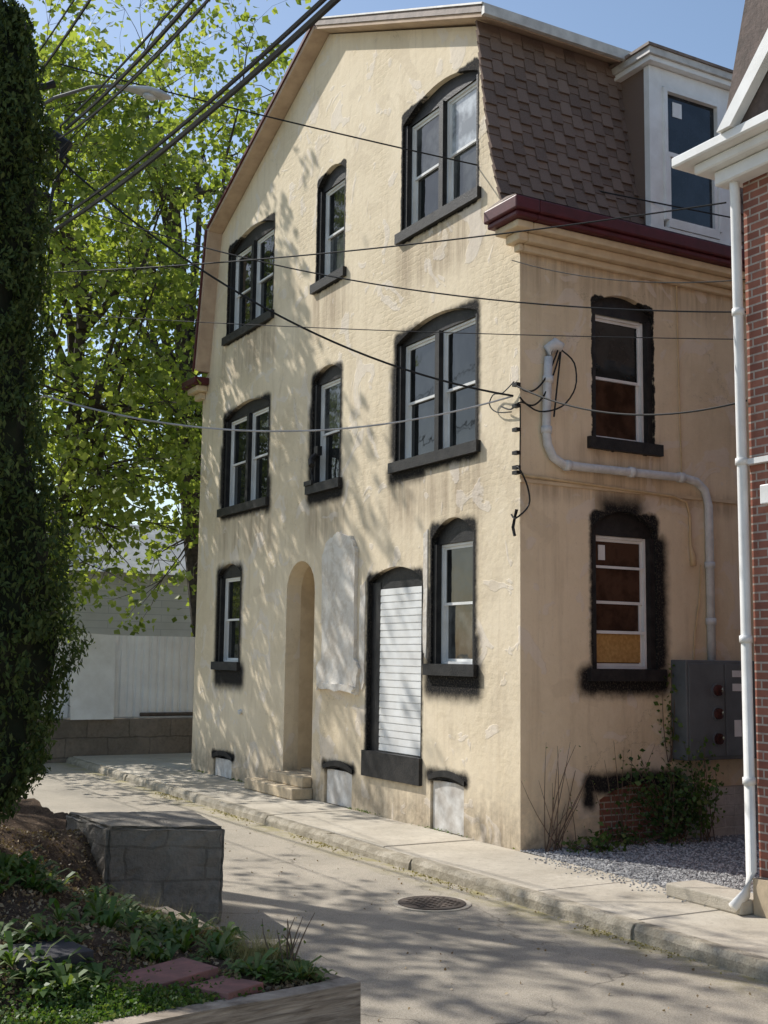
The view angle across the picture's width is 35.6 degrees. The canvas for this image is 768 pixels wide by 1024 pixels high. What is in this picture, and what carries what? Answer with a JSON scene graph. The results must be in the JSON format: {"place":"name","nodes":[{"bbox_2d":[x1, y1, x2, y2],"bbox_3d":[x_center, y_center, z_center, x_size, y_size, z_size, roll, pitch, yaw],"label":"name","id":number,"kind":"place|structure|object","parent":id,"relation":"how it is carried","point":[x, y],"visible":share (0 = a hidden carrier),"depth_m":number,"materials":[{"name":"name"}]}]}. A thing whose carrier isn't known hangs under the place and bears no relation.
{"place":"outdoors","nodes":[
{"label":"outdoors","id":0,"kind":"place"},
{"bbox_2d":[0,797,336,1023],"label":"garden bed","id":1,"kind":"object","parent":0,"point":[52,885],"visible":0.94,"depth_m":6.96,"materials":[{"name":"soil"}]},
{"bbox_2d":[0,0,94,823],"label":"arborvitae","id":2,"kind":"object","parent":1,"relation":"on","point":[32,629],"visible":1,"depth_m":8.46,"materials":[{"name":"green plant"}]},
{"bbox_2d":[2,936,93,974],"bbox_3d":[-1.848,2.401,6.475,0.400,0.068,0.400,5,-8,-41],"label":"paver slab","id":3,"kind":"object","parent":1,"relation":"on","point":[62,949],"depth_m":6.42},
{"bbox_2d":[106,957,217,995],"bbox_3d":[-1.220,2.511,6.405,0.300,0.068,0.620,-4,-7,40],"label":"paver slab","id":4,"kind":"object","parent":1,"relation":"on","point":[180,969],"depth_m":6.44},
{"bbox_2d":[187,976,262,1000],"bbox_3d":[-0.841,2.538,6.339,0.280,0.068,0.300,-5,-11,32],"label":"paver slab","id":5,"kind":"object","parent":1,"relation":"on","point":[228,989],"depth_m":6.29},
{"bbox_2d":[5,0,744,525],"label":"sky","id":6,"kind":"structure","parent":0,"point":[707,30],"materials":[{"name":"blue"}]},
{"bbox_2d":[15,762,767,1023],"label":"road","id":7,"kind":"structure","parent":0,"point":[559,984],"depth_m":9.33,"materials":[{"name":"concrete"}]},
{"bbox_2d":[24,26,72,264],"bbox_3d":[-4.212,-1.029,13.910,0.860,9.702,0.272,2,-7,-10],"label":"utility pole","id":8,"kind":"object","parent":7,"relation":"on","point":[67,147],"visible":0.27,"depth_m":14.31,"materials":[{"name":"brown wood"}]},
{"bbox_2d":[40,83,170,105],"bbox_3d":[-3.411,-4.875,14.029,1.887,0.318,0.246,0,-7,10],"label":"street lamp","id":9,"kind":"object","parent":8,"relation":"attached to","point":[148,93],"visible":0.88,"depth_m":13.89,"materials":[{"name":"metal"}]},
{"bbox_2d":[32,0,746,535],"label":"overhead wires","id":10,"kind":"object","parent":8,"relation":"attached to","point":[292,38],"visible":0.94,"depth_m":12.24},
{"bbox_2d":[66,810,224,923],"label":"block","id":11,"kind":"structure","parent":7,"relation":"on","point":[176,857],"depth_m":9.96,"materials":[{"name":"concrete"}]},
{"bbox_2d":[93,903,360,1023],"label":"timber edging","id":12,"kind":"object","parent":7,"relation":"on","point":[334,999],"visible":0.36,"depth_m":6.23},
{"bbox_2d":[392,895,471,911],"bbox_3d":[0.436,3.558,10.884,0.720,0.022,0.720,5,-8,-29],"label":"manhole cover","id":13,"kind":"object","parent":7,"relation":"on","point":[427,903],"visible":1,"depth_m":10.81,"materials":[{"name":"metal"}]},
{"bbox_2d":[155,792,754,978],"bbox_3d":[-0.288,3.851,13.340,0.223,0.027,13.992,5,-8,-29],"label":"kerb debris","id":14,"kind":"object","parent":7,"relation":"on","point":[462,889],"visible":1,"depth_m":11.94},
{"bbox_2d":[315,4,482,25],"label":"fascia board","id":15,"kind":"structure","parent":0,"point":[419,13],"depth_m":16.38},
{"bbox_2d":[321,2,630,61],"bbox_3d":[5.446,-6.525,19.782,12.390,2.221,4.733,5,-8,-29],"label":"roof edge flashing","id":16,"kind":"object","parent":15,"relation":"on","point":[544,29],"visible":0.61,"depth_m":15.19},
{"bbox_2d":[73,753,767,957],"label":"sidewalk","id":17,"kind":"structure","parent":0,"point":[748,933],"depth_m":12.73,"materials":[{"name":"concrete"}]},
{"bbox_2d":[244,768,311,799],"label":"entry steps","id":18,"kind":"structure","parent":17,"relation":"on","point":[292,784],"depth_m":18.12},
{"bbox_2d":[191,26,538,855],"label":"front wall","id":19,"kind":"structure","parent":17,"relation":"on","point":[479,734],"depth_m":17.07,"materials":[{"name":"paint"}]},
{"bbox_2d":[211,564,240,670],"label":"casing","id":20,"kind":"object","parent":19,"relation":"attached to","point":[232,570],"visible":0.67,"depth_m":21.42,"materials":[{"name":"black paint"}]},
{"bbox_2d":[223,577,239,661],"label":"sash","id":21,"kind":"object","parent":20,"relation":"in","point":[226,639],"visible":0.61,"depth_m":21.45,"materials":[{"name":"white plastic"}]},
{"bbox_2d":[217,399,268,517],"bbox_3d":[-2.379,-0.977,20.966,0.265,1.970,2.170,5,-8,-29],"label":"casing","id":22,"kind":"object","parent":19,"relation":"attached to","point":[249,408],"visible":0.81,"depth_m":21.00,"materials":[{"name":"black paint"}]},
{"bbox_2d":[221,221,273,345],"bbox_3d":[-2.336,-4.143,21.347,0.265,1.950,2.220,5,-8,-29],"label":"casing","id":23,"kind":"object","parent":19,"relation":"attached to","point":[254,235],"visible":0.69,"depth_m":21.38,"materials":[{"name":"black paint"}]},
{"bbox_2d":[229,407,268,505],"bbox_3d":[-2.304,-0.932,21.004,0.090,1.604,1.840,5,-8,-29],"label":"sash","id":24,"kind":"object","parent":19,"relation":"attached to","point":[253,469],"visible":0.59,"depth_m":21.00,"materials":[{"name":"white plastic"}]},
{"bbox_2d":[234,421,246,463],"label":"pane","id":25,"kind":"object","parent":24,"relation":"attached to","point":[240,447],"visible":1,"depth_m":21.54,"materials":[{"name":"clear glass"}]},
{"bbox_2d":[255,411,268,456],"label":"pane","id":26,"kind":"object","parent":24,"relation":"attached to","point":[261,443],"visible":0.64,"depth_m":20.71,"materials":[{"name":"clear glass"}]},
{"bbox_2d":[256,455,267,498],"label":"pane","id":27,"kind":"object","parent":24,"relation":"attached to","point":[261,478],"visible":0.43,"depth_m":20.66,"materials":[{"name":"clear glass"}]},
{"bbox_2d":[234,229,273,330],"bbox_3d":[-2.260,-4.079,21.383,0.090,1.544,1.890,5,-8,-29],"label":"sash","id":28,"kind":"object","parent":19,"relation":"attached to","point":[258,281],"visible":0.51,"depth_m":21.37,"materials":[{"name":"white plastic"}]},
{"bbox_2d":[260,235,273,280],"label":"pane","id":29,"kind":"object","parent":28,"relation":"attached to","point":[267,250],"visible":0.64,"depth_m":21.07,"materials":[{"name":"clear glass"}]},
{"bbox_2d":[297,566,343,770],"bbox_3d":[-0.727,2.588,18.747,0.850,3.580,1.010,5,-8,-29],"label":"entry recess","id":30,"kind":"object","parent":19,"relation":"in","point":[304,758],"visible":0.11,"depth_m":19.04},
{"bbox_2d":[305,365,341,494],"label":"casing","id":31,"kind":"object","parent":19,"relation":"attached to","point":[333,372],"visible":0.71,"depth_m":18.49,"materials":[{"name":"black paint"}]},
{"bbox_2d":[320,378,339,481],"bbox_3d":[-0.752,-1.228,18.279,0.090,1.574,0.800,5,-8,-29],"label":"sash","id":32,"kind":"object","parent":31,"relation":"attached to","point":[323,440],"visible":0.41,"depth_m":18.56,"materials":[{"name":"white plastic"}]},
{"bbox_2d":[325,384,339,432],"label":"pane","id":33,"kind":"object","parent":32,"relation":"attached to","point":[332,406],"visible":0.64,"depth_m":18.39,"materials":[{"name":"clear glass"}]},
{"bbox_2d":[325,432,339,479],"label":"pane","id":34,"kind":"object","parent":32,"relation":"attached to","point":[332,455],"visible":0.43,"depth_m":18.34,"materials":[{"name":"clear glass"}]},
{"bbox_2d":[310,165,346,294],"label":"casing","id":35,"kind":"object","parent":19,"relation":"attached to","point":[337,175],"visible":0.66,"depth_m":18.86,"materials":[{"name":"black paint"}]},
{"bbox_2d":[324,180,344,276],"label":"sash","id":36,"kind":"object","parent":35,"relation":"in","point":[328,238],"visible":0.43,"depth_m":18.92,"materials":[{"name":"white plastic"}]},
{"bbox_2d":[329,186,344,235],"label":"pane","id":37,"kind":"object","parent":36,"relation":"attached to","point":[337,203],"visible":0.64,"depth_m":18.74,"materials":[{"name":"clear glass"}]},
{"bbox_2d":[330,231,343,272],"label":"pane","id":38,"kind":"object","parent":36,"relation":"attached to","point":[336,259],"visible":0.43,"depth_m":18.70,"materials":[{"name":"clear glass"}]},
{"bbox_2d":[316,532,360,694],"bbox_3d":[-0.652,1.453,17.338,0.060,2.350,1.324,5,-8,-29],"label":"render patch","id":39,"kind":"object","parent":19,"relation":"attached to","point":[338,663],"visible":0.95,"depth_m":17.26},
{"bbox_2d":[359,581,365,689],"bbox_3d":[-0.306,1.723,16.726,0.016,1.504,0.181,5,-8,-29],"label":"render patch edge","id":40,"kind":"object","parent":39,"relation":"attached to","point":[362,610],"visible":1,"depth_m":16.71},
{"bbox_2d":[327,769,351,807],"bbox_3d":[-0.620,3.941,17.068,0.030,0.490,0.810,5,-8,-29],"label":"basement board","id":41,"kind":"object","parent":19,"relation":"attached to","point":[339,787],"visible":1,"depth_m":17.07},
{"bbox_2d":[361,567,421,785],"bbox_3d":[0.186,2.138,15.953,0.250,2.820,1.530,5,-8,-29],"label":"door casing","id":42,"kind":"object","parent":19,"relation":"attached to","point":[390,766],"depth_m":16.21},
{"bbox_2d":[379,586,421,756],"bbox_3d":[0.225,2.099,15.875,0.015,2.190,1.126,5,-8,-29],"label":"door shutter","id":43,"kind":"object","parent":42,"relation":"in","point":[400,678],"depth_m":15.87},
{"bbox_2d":[195,12,638,382],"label":"roof soffit","id":44,"kind":"structure","parent":19,"relation":"on","point":[315,41],"depth_m":20.39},
{"bbox_2d":[192,24,315,373],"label":"fascia board","id":45,"kind":"structure","parent":44,"relation":"attached to","point":[243,158],"depth_m":21.59,"materials":[{"name":"beige paint"}]},
{"bbox_2d":[422,529,427,657],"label":"render patch trim","id":46,"kind":"structure","parent":19,"relation":"attached to","point":[425,580],"depth_m":15.33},
{"bbox_2d":[387,309,480,473],"bbox_3d":[0.708,-1.601,15.550,0.265,1.980,2.160,5,-8,-29],"label":"casing","id":47,"kind":"object","parent":19,"relation":"attached to","point":[439,323],"visible":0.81,"depth_m":15.56,"materials":[{"name":"black paint"}]},
{"bbox_2d":[405,317,475,458],"bbox_3d":[0.784,-1.556,15.588,0.090,1.614,1.830,5,-8,-29],"label":"sash","id":48,"kind":"object","parent":47,"relation":"attached to","point":[446,417],"visible":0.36,"depth_m":15.58,"materials":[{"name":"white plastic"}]},
{"bbox_2d":[410,341,434,402],"bbox_3d":[0.547,-1.884,16.049,0.008,0.728,0.733,5,-8,-29],"label":"pane","id":49,"kind":"object","parent":48,"relation":"attached to","point":[422,362],"visible":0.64,"depth_m":16.08,"materials":[{"name":"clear glass"}]},
{"bbox_2d":[412,398,434,456],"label":"pane","id":50,"kind":"object","parent":48,"relation":"attached to","point":[422,436],"visible":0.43,"depth_m":16.03,"materials":[{"name":"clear glass"}]},
{"bbox_2d":[448,324,475,388],"bbox_3d":[1.023,-1.980,15.215,0.008,0.728,0.733,5,-8,-29],"label":"pane","id":51,"kind":"object","parent":48,"relation":"attached to","point":[461,370],"visible":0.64,"depth_m":15.25,"materials":[{"name":"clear glass"}]},
{"bbox_2d":[450,384,474,445],"bbox_3d":[1.039,-1.227,15.138,0.008,0.728,0.733,5,-8,-29],"label":"pane","id":52,"kind":"object","parent":48,"relation":"attached to","point":[462,426],"visible":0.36,"depth_m":15.20,"materials":[{"name":"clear glass"}]},
{"bbox_2d":[394,71,480,244],"bbox_3d":[0.776,-4.768,15.888,0.265,1.950,2.050,5,-8,-29],"label":"casing","id":53,"kind":"object","parent":19,"relation":"attached to","point":[442,94],"visible":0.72,"depth_m":15.89,"materials":[{"name":"black paint"}]},
{"bbox_2d":[411,81,475,224],"bbox_3d":[0.852,-4.703,15.924,0.090,1.544,1.720,5,-8,-29],"label":"sash","id":54,"kind":"object","parent":53,"relation":"in","point":[450,163],"visible":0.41,"depth_m":15.91,"materials":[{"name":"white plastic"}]},
{"bbox_2d":[417,115,438,176],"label":"pane","id":55,"kind":"object","parent":54,"relation":"attached to","point":[428,137],"visible":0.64,"depth_m":16.39,"materials":[{"name":"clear glass"}]},
{"bbox_2d":[418,167,438,220],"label":"pane","id":56,"kind":"object","parent":54,"relation":"attached to","point":[428,194],"visible":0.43,"depth_m":16.36,"materials":[{"name":"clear glass"}]},
{"bbox_2d":[452,88,475,153],"bbox_3d":[1.077,-5.106,15.572,0.008,0.693,0.678,5,-8,-29],"label":"pane","id":57,"kind":"object","parent":54,"relation":"attached to","point":[463,121],"visible":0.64,"depth_m":15.62,"materials":[{"name":"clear glass"}]},
{"bbox_2d":[454,143,475,198],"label":"pane","id":58,"kind":"object","parent":54,"relation":"attached to","point":[464,177],"visible":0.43,"depth_m":15.57,"materials":[{"name":"clear glass"}]},
{"bbox_2d":[433,780,463,835],"bbox_3d":[0.802,3.601,14.581,0.030,0.600,0.720,5,-8,-29],"label":"basement board","id":59,"kind":"object","parent":19,"relation":"attached to","point":[448,806],"visible":0.82,"depth_m":14.58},
{"bbox_2d":[422,518,477,676],"bbox_3d":[0.899,1.043,14.825,0.265,1.960,1.160,5,-8,-29],"label":"casing","id":60,"kind":"object","parent":19,"relation":"attached to","point":[456,530],"visible":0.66,"depth_m":15.08,"materials":[{"name":"black paint"}]},
{"bbox_2d":[441,541,472,663],"bbox_3d":[0.974,1.133,14.857,0.090,1.504,0.830,5,-8,-29],"label":"sash","id":61,"kind":"object","parent":19,"relation":"on","point":[445,605],"visible":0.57,"depth_m":15.13,"materials":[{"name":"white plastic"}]},
{"bbox_2d":[447,547,472,602],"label":"pane","id":62,"kind":"object","parent":61,"relation":"attached to","point":[459,574],"visible":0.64,"depth_m":14.93,"materials":[{"name":"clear glass"}]},
{"bbox_2d":[448,604,472,658],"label":"pane","id":63,"kind":"object","parent":61,"relation":"attached to","point":[460,631],"visible":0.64,"depth_m":14.89,"materials":[{"name":"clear glass"}]},
{"bbox_2d":[520,833,759,892],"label":"gravel","id":64,"kind":"structure","parent":17,"relation":"on","point":[741,844],"depth_m":12.98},
{"bbox_2d":[521,745,591,851],"bbox_3d":[1.950,3.162,13.260,0.329,1.193,1.290,-4,-8,34],"label":"bare shrub","id":65,"kind":"object","parent":64,"relation":"on","point":[556,835],"visible":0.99,"depth_m":13.26,"materials":[{"name":"brown plant"}]},
{"bbox_2d":[615,746,715,844],"bbox_3d":[3.311,3.352,13.921,1.375,1.233,0.654,5,-8,-29],"label":"ivy shrub","id":66,"kind":"object","parent":64,"relation":"on","point":[679,807],"visible":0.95,"depth_m":13.91,"materials":[{"name":"green plant"}]},
{"bbox_2d":[674,736,726,841],"bbox_3d":[3.728,3.215,14.065,0.589,1.334,0.819,0,-7,4],"label":"ivy shrub","id":67,"kind":"object","parent":64,"relation":"on","point":[701,809],"visible":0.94,"depth_m":14.06,"materials":[{"name":"green plant"}]},
{"bbox_2d":[666,880,753,914],"bbox_3d":[2.921,3.369,10.465,0.370,0.120,0.910,5,-8,-29],"label":"concrete step","id":68,"kind":"object","parent":17,"relation":"on","point":[715,896],"visible":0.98,"depth_m":10.41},
{"bbox_2d":[743,172,767,878],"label":"brick front","id":69,"kind":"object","parent":17,"relation":"on","point":[755,200],"visible":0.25,"depth_m":10.44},
{"bbox_2d":[672,110,767,189],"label":"brick house cornice","id":70,"kind":"structure","parent":69,"relation":"attached to","point":[738,153],"depth_m":10.61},
{"bbox_2d":[729,181,756,911],"bbox_3d":[3.062,0.137,10.421,0.260,6.479,0.110,2,-7,-8],"label":"downpipe","id":71,"kind":"object","parent":69,"relation":"attached to","point":[746,642],"visible":0.99,"depth_m":10.38,"materials":[{"name":"white plastic"}]},
{"bbox_2d":[726,0,767,123],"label":"brick house roof","id":72,"kind":"structure","parent":69,"relation":"on","point":[754,26],"depth_m":10.41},
{"bbox_2d":[716,29,767,133],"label":"brick house rake","id":73,"kind":"object","parent":72,"relation":"attached to","point":[749,85],"visible":1,"depth_m":10.29,"materials":[{"name":"white plastic"}]},
{"bbox_2d":[753,877,767,918],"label":"brick house plinth","id":74,"kind":"structure","parent":17,"relation":"on","point":[760,894],"depth_m":9.97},
{"bbox_2d":[475,20,743,248],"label":"mansard shingles","id":75,"kind":"object","parent":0,"point":[557,129],"visible":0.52,"depth_m":15.12,"materials":[{"name":"tile"}]},
{"bbox_2d":[621,69,664,226],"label":"dormer cheeks","id":76,"kind":"object","parent":75,"relation":"attached to","point":[632,92],"visible":0.14,"depth_m":15.62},
{"bbox_2d":[644,65,730,245],"bbox_3d":[4.059,-4.620,15.716,1.600,2.240,0.148,5,-8,-29],"label":"dormer frame","id":77,"kind":"object","parent":75,"relation":"attached to","point":[660,84],"visible":0.74,"depth_m":15.47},
{"bbox_2d":[614,54,730,90],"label":"dormer fascia","id":78,"kind":"structure","parent":77,"relation":"attached to","point":[670,66],"depth_m":15.70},
{"bbox_2d":[611,45,731,80],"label":"dormer roof","id":79,"kind":"structure","parent":78,"relation":"on","point":[666,55],"depth_m":15.63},
{"bbox_2d":[609,41,732,73],"bbox_3d":[3.772,-5.860,16.408,1.800,0.038,1.600,5,-8,-29],"label":"dormer roofing","id":80,"kind":"object","parent":79,"relation":"on","point":[635,51],"visible":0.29,"depth_m":15.61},
{"bbox_2d":[664,94,713,228],"bbox_3d":[4.007,-4.577,15.700,0.880,1.750,0.040,5,-8,-29],"label":"dormer glass","id":81,"kind":"object","parent":77,"relation":"in","point":[693,127],"visible":0.71,"depth_m":15.68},
{"label":"ground","id":82,"kind":"structure","parent":0,"visible":0},
{"bbox_2d":[24,717,192,763],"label":"retaining wall","id":83,"kind":"structure","parent":82,"relation":"on","point":[121,736],"depth_m":25.18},
{"bbox_2d":[41,633,194,719],"bbox_3d":[-3.996,3.601,26.253,15.130,1.800,0.450,5,-8,-29],"label":"metal fence","id":84,"kind":"object","parent":83,"relation":"on","point":[129,676],"visible":0.27,"depth_m":25.60,"materials":[{"name":"white metal"}]},
{"bbox_2d":[6,0,223,642],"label":"maple tree","id":85,"kind":"object","parent":82,"relation":"on","point":[75,448],"visible":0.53,"depth_m":24.49,"materials":[{"name":"green plant"}]},
{"bbox_2d":[47,520,192,718],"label":"grey shed","id":86,"kind":"structure","parent":82,"relation":"on","point":[96,621],"depth_m":33.08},
{"bbox_2d":[34,0,310,636],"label":"maple tree","id":87,"kind":"object","parent":82,"relation":"on","point":[217,186],"visible":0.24,"depth_m":30.50,"materials":[{"name":"green plant"}]},
{"bbox_2d":[66,757,767,981],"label":"kerb","id":88,"kind":"structure","parent":82,"relation":"on","point":[752,965],"depth_m":11.14,"materials":[{"name":"concrete"}]},
{"bbox_2d":[556,822,628,853],"bbox_3d":[2.331,3.692,13.209,0.798,0.493,0.548,5,-8,-29],"label":"weed plant","id":89,"kind":"object","parent":82,"relation":"on","point":[598,841],"visible":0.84,"depth_m":13.21,"materials":[{"name":"green plant"}]},
{"bbox_2d":[589,819,694,846],"bbox_3d":[2.893,3.728,13.728,1.360,0.390,0.554,2,-7,-13],"label":"weed plant","id":90,"kind":"object","parent":82,"relation":"on","point":[632,838],"visible":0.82,"depth_m":13.72,"materials":[{"name":"green plant"}]},
{"bbox_2d":[537,256,756,856],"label":"side wall","id":91,"kind":"structure","parent":82,"relation":"on","point":[597,721],"depth_m":14.39,"materials":[{"name":"paint"}]},
{"bbox_2d":[188,219,745,401],"bbox_3d":[4.178,-2.295,21.379,12.238,0.358,10.860,5,-8,-29],"label":"cornice moulding","id":92,"kind":"object","parent":91,"relation":"attached to","point":[559,244],"visible":0.96,"depth_m":14.58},
{"bbox_2d":[182,194,744,390],"bbox_3d":[4.137,-2.523,21.381,12.340,0.230,11.100,5,-8,-29],"label":"cornice gutter","id":93,"kind":"object","parent":92,"relation":"attached to","point":[513,208],"visible":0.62,"depth_m":14.29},
{"bbox_2d":[521,473,696,565],"bbox_3d":[2.729,0.113,14.262,2.640,0.938,0.079,5,-8,-29],"label":"tan conduit","id":94,"kind":"object","parent":91,"relation":"attached to","point":[693,562],"visible":1,"depth_m":14.54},
{"bbox_2d":[587,297,663,456],"bbox_3d":[2.900,-1.686,14.701,1.150,1.960,0.265,5,-8,-29],"label":"casing","id":95,"kind":"object","parent":91,"relation":"attached to","point":[647,447],"visible":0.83,"depth_m":14.76,"materials":[{"name":"black paint"}]},
{"bbox_2d":[595,315,643,441],"bbox_3d":[2.857,-1.619,14.770,0.820,1.554,0.090,5,-8,-29],"label":"sash","id":96,"kind":"object","parent":95,"relation":"attached to","point":[638,385],"visible":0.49,"depth_m":14.91,"materials":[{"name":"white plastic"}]},
{"bbox_2d":[595,321,636,382],"bbox_3d":[2.863,-1.980,14.810,0.688,0.698,0.008,5,-8,-29],"label":"pane","id":97,"kind":"object","parent":96,"relation":"attached to","point":[616,358],"visible":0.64,"depth_m":14.81,"materials":[{"name":"black glass"}]},
{"bbox_2d":[596,380,635,440],"bbox_3d":[2.839,-1.256,14.749,0.688,0.698,0.008,5,-8,-29],"label":"pane","id":98,"kind":"object","parent":96,"relation":"attached to","point":[615,397],"visible":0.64,"depth_m":14.76,"materials":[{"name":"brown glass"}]},
{"bbox_2d":[587,512,666,680],"bbox_3d":[2.856,1.008,14.368,1.170,2.030,0.265,5,-8,-29],"label":"casing","id":99,"kind":"object","parent":91,"relation":"attached to","point":[618,524],"visible":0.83,"depth_m":14.46,"materials":[{"name":"black paint"}]},
{"bbox_2d":[597,633,639,662],"bbox_3d":[2.805,1.637,14.368,0.710,0.340,0.010,5,-8,-29],"label":"storm board","id":100,"kind":"object","parent":99,"relation":"attached to","point":[624,648],"visible":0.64,"depth_m":14.37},
{"bbox_2d":[596,535,646,668],"bbox_3d":[2.812,1.095,14.434,0.840,1.584,0.090,5,-8,-29],"label":"sash","id":101,"kind":"object","parent":99,"relation":"attached to","point":[641,604],"visible":0.69,"depth_m":14.56,"materials":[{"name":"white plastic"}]},
{"bbox_2d":[596,604,638,663],"bbox_3d":[2.795,1.465,14.412,0.708,0.713,0.008,5,-8,-29],"label":"pane","id":102,"kind":"object","parent":101,"relation":"attached to","point":[613,617],"visible":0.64,"depth_m":14.44,"materials":[{"name":"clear glass"}]},
{"bbox_2d":[596,541,639,601],"bbox_3d":[2.819,0.727,14.476,0.708,0.713,0.008,5,-8,-29],"label":"pane","id":103,"kind":"object","parent":101,"relation":"attached to","point":[620,585],"visible":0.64,"depth_m":14.48,"materials":[{"name":"brown glass"}]},
{"bbox_2d":[541,338,716,659],"bbox_3d":[2.988,-0.109,14.393,2.662,3.737,0.179,5,-8,-29],"label":"service conduit","id":104,"kind":"object","parent":91,"relation":"attached to","point":[552,346],"visible":0.97,"depth_m":14.55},
{"bbox_2d":[599,784,668,842],"bbox_3d":[2.939,3.579,14.205,1.200,0.710,0.040,5,-8,-29],"label":"basement infill","id":105,"kind":"object","parent":91,"relation":"attached to","point":[605,806],"visible":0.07,"depth_m":14.15,"materials":[{"name":"red brick"}]},
{"bbox_2d":[520,478,750,505],"bbox_3d":[6.788,0.060,16.627,12.000,0.040,0.022,5,-8,-29],"label":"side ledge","id":106,"kind":"object","parent":91,"relation":"attached to","point":[613,490],"visible":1,"depth_m":14.28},
{"bbox_2d":[652,663,682,761],"bbox_3d":[3.467,2.400,14.350,0.505,1.201,0.257,5,-8,-29],"label":"vine","id":107,"kind":"object","parent":91,"relation":"attached to","point":[676,737],"visible":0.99,"depth_m":14.35,"materials":[{"name":"green plant"}]},
{"bbox_2d":[676,286,701,659],"bbox_3d":[3.836,-0.601,14.986,0.353,4.881,0.044,5,-8,-29],"label":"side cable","id":108,"kind":"object","parent":91,"relation":"attached to","point":[681,459],"visible":0.81,"depth_m":14.97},
{"bbox_2d":[671,660,756,760],"bbox_3d":[4.109,2.418,14.645,1.260,1.190,0.337,5,-8,-29],"label":"electric meter box","id":109,"kind":"object","parent":91,"relation":"attached to","point":[707,696],"visible":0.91,"depth_m":14.42,"materials":[{"name":"grey metal"}]},
{"bbox_2d":[725,664,756,755],"bbox_3d":[4.423,2.429,14.699,0.600,1.110,0.014,5,-8,-29],"label":"cabinet door","id":110,"kind":"structure","parent":109,"relation":"in","point":[733,699],"depth_m":14.61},
{"bbox_2d":[680,784,758,837],"bbox_3d":[7.783,4.011,16.696,9.640,0.680,0.098,5,-8,-29],"label":"stone foundation","id":111,"kind":"object","parent":82,"relation":"on","point":[730,802],"depth_m":14.65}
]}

